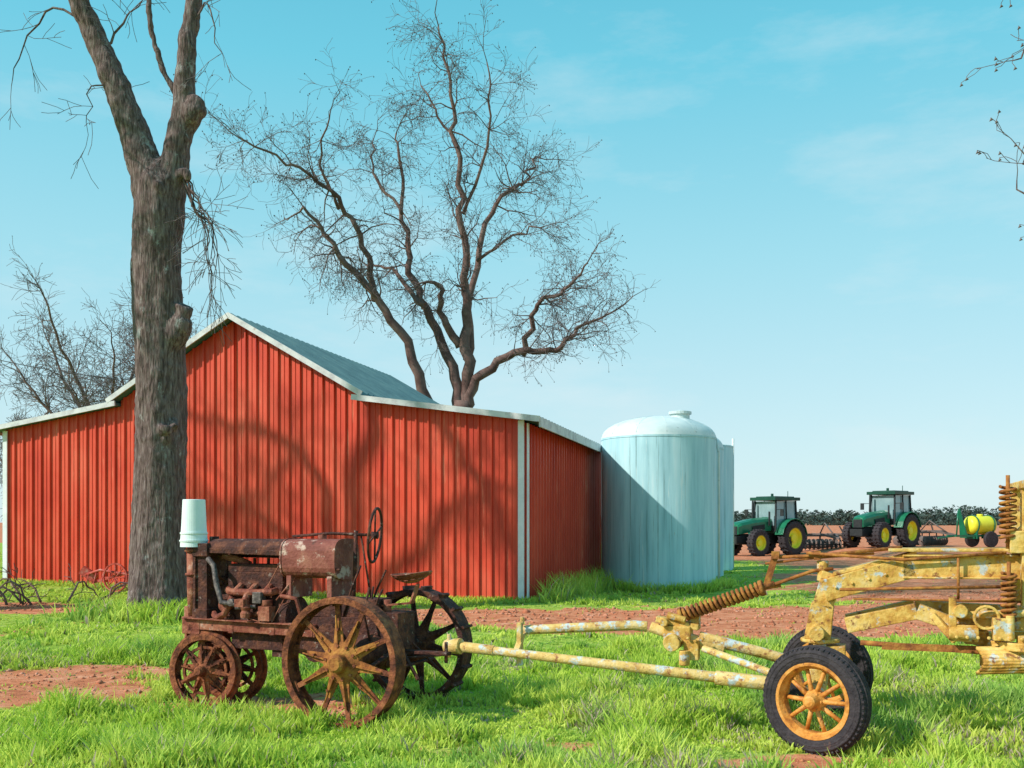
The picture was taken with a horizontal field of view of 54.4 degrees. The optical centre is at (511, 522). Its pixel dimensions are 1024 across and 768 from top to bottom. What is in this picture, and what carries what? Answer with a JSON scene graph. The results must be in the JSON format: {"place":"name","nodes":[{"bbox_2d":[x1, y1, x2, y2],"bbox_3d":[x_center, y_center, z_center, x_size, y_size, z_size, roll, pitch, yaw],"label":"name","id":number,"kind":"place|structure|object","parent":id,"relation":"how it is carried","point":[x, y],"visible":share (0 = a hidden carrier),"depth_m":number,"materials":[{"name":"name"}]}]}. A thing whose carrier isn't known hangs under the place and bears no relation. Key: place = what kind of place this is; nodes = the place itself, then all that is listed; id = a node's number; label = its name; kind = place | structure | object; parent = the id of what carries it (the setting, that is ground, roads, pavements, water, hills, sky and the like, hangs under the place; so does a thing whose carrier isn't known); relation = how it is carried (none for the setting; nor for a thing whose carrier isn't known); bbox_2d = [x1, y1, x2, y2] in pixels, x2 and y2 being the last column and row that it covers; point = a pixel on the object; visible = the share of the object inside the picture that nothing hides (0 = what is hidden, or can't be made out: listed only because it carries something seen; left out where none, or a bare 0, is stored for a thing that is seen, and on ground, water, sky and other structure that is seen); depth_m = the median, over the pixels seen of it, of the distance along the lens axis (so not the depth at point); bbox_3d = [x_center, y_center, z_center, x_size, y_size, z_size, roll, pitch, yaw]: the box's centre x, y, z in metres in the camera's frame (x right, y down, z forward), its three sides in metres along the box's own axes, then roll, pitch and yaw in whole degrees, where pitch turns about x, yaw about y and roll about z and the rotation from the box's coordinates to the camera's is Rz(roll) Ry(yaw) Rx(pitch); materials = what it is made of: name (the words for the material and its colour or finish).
{"place":"outdoors","nodes":[
{"label":"outdoors","id":0,"kind":"place"},
{"bbox_2d":[0,523,1020,767],"bbox_3d":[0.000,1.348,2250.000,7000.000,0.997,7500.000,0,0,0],"label":"ground","id":1,"kind":"structure","parent":0,"point":[742,619],"depth_m":17.00,"materials":[{"name":"brown soil"}]},
{"bbox_2d":[0,395,65,520],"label":"bare tree","id":2,"kind":"object","parent":1,"relation":"on","point":[1,443],"visible":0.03,"depth_m":53.15,"materials":[{"name":"brown plant"}]},
{"bbox_2d":[0,563,127,606],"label":"farm implement","id":3,"kind":"object","parent":1,"relation":"on","point":[16,591],"visible":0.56,"depth_m":19.70,"materials":[{"name":"brown metal"}]},
{"bbox_2d":[0,360,129,379],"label":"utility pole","id":4,"kind":"object","parent":1,"relation":"on","point":[64,372],"visible":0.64,"depth_m":26.16,"materials":[{"name":"brown wood"}]},
{"bbox_2d":[78,563,128,591],"bbox_3d":[-9.224,1.249,22.749,1.590,0.660,0.334,0,0,17],"label":"hay rake","id":5,"kind":"object","parent":1,"relation":"on","point":[87,573],"visible":0.8,"depth_m":22.68,"materials":[{"name":"red paint"}]},
{"bbox_2d":[0,237,217,421],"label":"bare tree","id":6,"kind":"object","parent":1,"relation":"on","point":[85,401],"visible":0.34,"depth_m":44.00,"materials":[{"name":"brown plant"}]},
{"bbox_2d":[0,0,253,607],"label":"pecan tree","id":7,"kind":"object","parent":1,"relation":"on","point":[161,191],"visible":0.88,"depth_m":17.21,"materials":[{"name":"brown plant"}]},
{"bbox_2d":[113,323,201,379],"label":"bare tree","id":8,"kind":"object","parent":1,"relation":"on","point":[133,338],"depth_m":46.94,"materials":[{"name":"brown plant"}]},
{"bbox_2d":[0,312,600,601],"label":"red barn","id":9,"kind":"structure","parent":1,"relation":"on","point":[288,436],"depth_m":22.69,"materials":[{"name":"metal"}]},
{"bbox_2d":[169,507,472,728],"bbox_3d":[-1.803,0.796,8.954,2.762,1.862,1.541,0,0,22],"label":"rusty farm tractor","id":10,"kind":"object","parent":1,"relation":"on","point":[343,634],"visible":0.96,"depth_m":8.88,"materials":[{"name":"metal"}]},
{"bbox_2d":[179,499,208,546],"bbox_3d":[-2.960,0.006,9.266,0.259,0.440,0.259,0,0,0],"label":"plastic bucket","id":11,"kind":"object","parent":10,"relation":"on","point":[193,532],"visible":0.98,"depth_m":9.17,"materials":[{"name":"white plastic"}]},
{"bbox_2d":[161,0,658,407],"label":"bare tree","id":12,"kind":"object","parent":1,"relation":"on","point":[465,389],"visible":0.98,"depth_m":35.34,"materials":[{"name":"brown plant"}]},
{"bbox_2d":[0,590,1019,767],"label":"soil clods","id":13,"kind":"object","parent":1,"relation":"on","point":[486,613],"visible":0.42,"depth_m":16.91,"materials":[{"name":"brown soil"}]},
{"bbox_2d":[601,410,719,589],"bbox_3d":[4.074,-0.573,27.500,3.236,5.013,3.168,0,0,0],"label":"storage tank","id":14,"kind":"object","parent":1,"relation":"on","point":[658,499],"visible":0.97,"depth_m":26.14,"materials":[{"name":"metal"}]},
{"bbox_2d":[716,438,723,575],"bbox_3d":[5.200,-0.580,31.200,2.828,4.680,2.828,0,0,0],"label":"storage tank","id":15,"kind":"object","parent":1,"relation":"on","point":[721,447],"visible":0.07,"depth_m":30.52,"materials":[{"name":"metal"}]},
{"bbox_2d":[723,438,733,570],"bbox_3d":[6.468,-0.600,35.000,2.684,4.700,2.628,0,0,0],"label":"storage tank","id":16,"kind":"object","parent":1,"relation":"on","point":[728,507],"visible":0.14,"depth_m":34.21,"materials":[{"name":"metal"}]},
{"bbox_2d":[442,475,1023,755],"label":"pull type road grader","id":17,"kind":"object","parent":1,"relation":"on","point":[821,650],"visible":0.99,"depth_m":7.45,"materials":[{"name":"yellow metal"}]},
{"bbox_2d":[734,491,807,555],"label":"green cab tractor","id":18,"kind":"object","parent":1,"relation":"on","point":[770,524],"visible":0.86,"depth_m":49.60,"materials":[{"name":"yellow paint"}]},
{"bbox_2d":[804,523,845,549],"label":"disc harrow","id":19,"kind":"object","parent":1,"relation":"on","point":[818,544],"visible":0.7,"depth_m":52.24,"materials":[{"name":"grey metal"}]},
{"bbox_2d":[734,505,1004,524],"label":"distant tree line","id":20,"kind":"object","parent":1,"relation":"on","point":[938,517],"visible":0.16,"depth_m":289.72,"materials":[{"name":"plant"}]},
{"bbox_2d":[841,486,921,547],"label":"green cab tractor","id":21,"kind":"object","parent":1,"relation":"on","point":[874,528],"visible":1,"depth_m":51.46,"materials":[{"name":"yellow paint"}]},
{"bbox_2d":[893,520,955,545],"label":"disc harrow","id":22,"kind":"object","parent":1,"relation":"on","point":[929,540],"visible":0.57,"depth_m":55.13,"materials":[{"name":"grey metal"}]},
{"bbox_2d":[938,509,1000,547],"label":"field sprayer","id":23,"kind":"object","parent":1,"relation":"on","point":[971,527],"visible":0.99,"depth_m":51.09,"materials":[{"name":"yellow paint"}]},
{"bbox_2d":[960,0,1023,240],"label":"bare tree","id":24,"kind":"object","parent":1,"relation":"on","point":[999,111],"visible":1,"depth_m":14.04,"materials":[{"name":"brown plant"}]},
{"bbox_2d":[0,552,1023,767],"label":"grass","id":25,"kind":"structure","parent":0,"point":[624,721],"depth_m":8.15,"materials":[{"name":"green plant"}]},
{"bbox_2d":[0,0,1023,522],"label":"sky","id":26,"kind":"structure","parent":0,"point":[817,217],"materials":[{"name":"blue"}]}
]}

